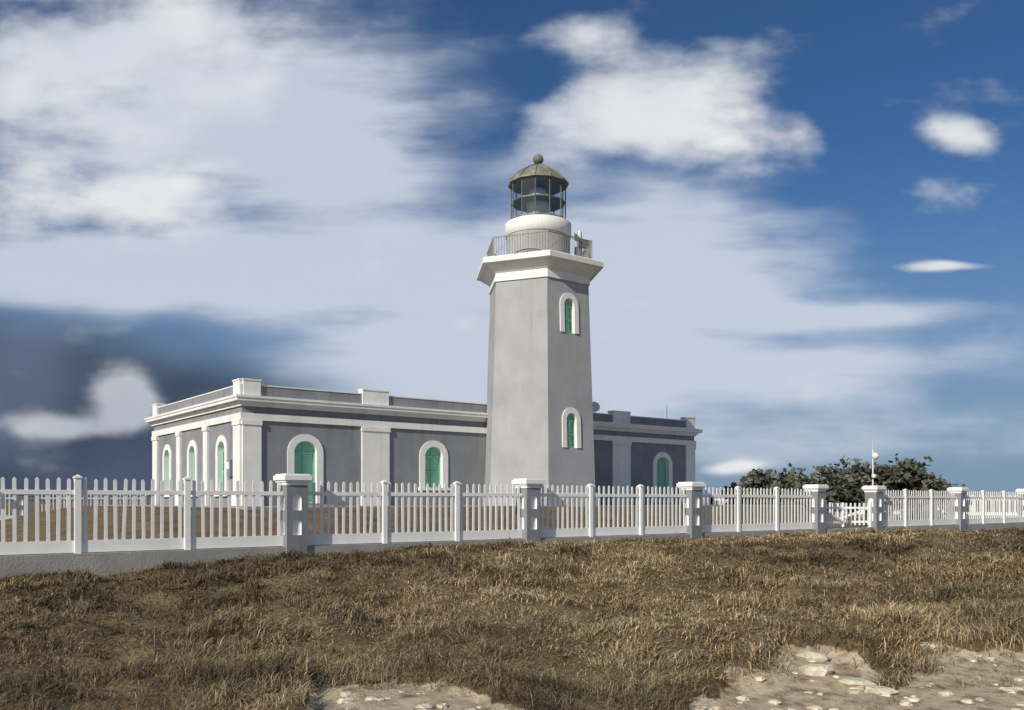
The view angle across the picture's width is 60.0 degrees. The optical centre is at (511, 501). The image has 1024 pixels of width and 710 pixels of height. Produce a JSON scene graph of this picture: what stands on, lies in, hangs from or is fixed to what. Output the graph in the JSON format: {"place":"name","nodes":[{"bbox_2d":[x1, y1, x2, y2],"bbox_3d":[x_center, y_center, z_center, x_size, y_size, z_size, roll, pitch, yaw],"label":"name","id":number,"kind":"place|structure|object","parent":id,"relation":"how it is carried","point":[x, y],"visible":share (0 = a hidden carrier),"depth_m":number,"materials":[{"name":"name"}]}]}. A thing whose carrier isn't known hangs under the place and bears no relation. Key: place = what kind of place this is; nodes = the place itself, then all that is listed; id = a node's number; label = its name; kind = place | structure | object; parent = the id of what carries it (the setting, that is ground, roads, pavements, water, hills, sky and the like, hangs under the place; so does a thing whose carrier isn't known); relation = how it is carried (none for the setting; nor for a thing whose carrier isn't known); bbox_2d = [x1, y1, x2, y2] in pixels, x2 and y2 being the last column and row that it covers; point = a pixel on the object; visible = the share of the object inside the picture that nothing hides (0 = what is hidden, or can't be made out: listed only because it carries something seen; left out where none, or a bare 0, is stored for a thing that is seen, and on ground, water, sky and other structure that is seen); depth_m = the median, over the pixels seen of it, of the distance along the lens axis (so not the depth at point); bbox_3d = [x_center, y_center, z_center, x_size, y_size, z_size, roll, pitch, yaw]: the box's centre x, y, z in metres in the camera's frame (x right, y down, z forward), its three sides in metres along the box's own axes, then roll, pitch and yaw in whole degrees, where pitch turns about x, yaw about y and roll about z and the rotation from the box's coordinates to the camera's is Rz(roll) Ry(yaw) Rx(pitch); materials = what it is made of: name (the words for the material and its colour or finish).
{"place":"outdoors","nodes":[
{"label":"outdoors","id":0,"kind":"place"},
{"bbox_2d":[99,505,802,509],"bbox_3d":[-2.651,0.432,48.510,32.400,0.495,20.900,0,0,-38],"label":"concrete apron","id":1,"kind":"object","parent":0,"point":[266,507],"depth_m":35.23,"materials":[{"name":"grey concrete"}]},
{"bbox_2d":[144,378,702,505],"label":"building","id":2,"kind":"structure","parent":1,"relation":"on","point":[243,430],"depth_m":40.97,"materials":[{"name":"grey paint"}]},
{"bbox_2d":[592,402,599,412],"bbox_3d":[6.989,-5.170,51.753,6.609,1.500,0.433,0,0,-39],"label":"satellite dish","id":3,"kind":"object","parent":2,"relation":"on","point":[596,406],"visible":0.66,"depth_m":49.94,"materials":[{"name":"metal"}]},
{"bbox_2d":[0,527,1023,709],"bbox_3d":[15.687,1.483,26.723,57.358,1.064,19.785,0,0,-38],"label":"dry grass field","id":4,"kind":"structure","parent":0,"point":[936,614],"depth_m":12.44,"materials":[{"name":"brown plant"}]},
{"bbox_2d":[0,502,1023,709],"bbox_3d":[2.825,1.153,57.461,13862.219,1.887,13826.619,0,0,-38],"label":"terrain","id":5,"kind":"structure","parent":0,"point":[786,690],"depth_m":11.16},
{"bbox_2d":[0,473,1023,577],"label":"picket fence","id":6,"kind":"object","parent":5,"relation":"on","point":[292,493],"visible":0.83,"depth_m":25.15,"materials":[{"name":"wood"}]},
{"bbox_2d":[336,642,1023,709],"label":"limestone rocks","id":7,"kind":"object","parent":5,"relation":"on","point":[854,685],"visible":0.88,"depth_m":8.62,"materials":[{"name":"beige stone"}]},
{"bbox_2d":[719,453,964,520],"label":"shrubs","id":8,"kind":"object","parent":5,"relation":"on","point":[846,486],"depth_m":67.93,"materials":[{"name":"green plant"}]},
{"bbox_2d":[871,450,878,485],"bbox_3d":[19.795,-1.138,48.309,0.440,4.600,0.412,0,0,-38],"label":"pole","id":9,"kind":"object","parent":5,"relation":"on","point":[875,456],"visible":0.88,"depth_m":48.27,"materials":[{"name":"metal"}]},
{"bbox_2d":[0,0,1023,501],"label":"sky","id":10,"kind":"structure","parent":0,"point":[804,219],"materials":[{"name":"blue"}]},
{"bbox_2d":[476,154,603,505],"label":"lighthouse tower","id":11,"kind":"structure","parent":0,"point":[537,278],"depth_m":41.46,"materials":[{"name":"grey paint"}]}
]}

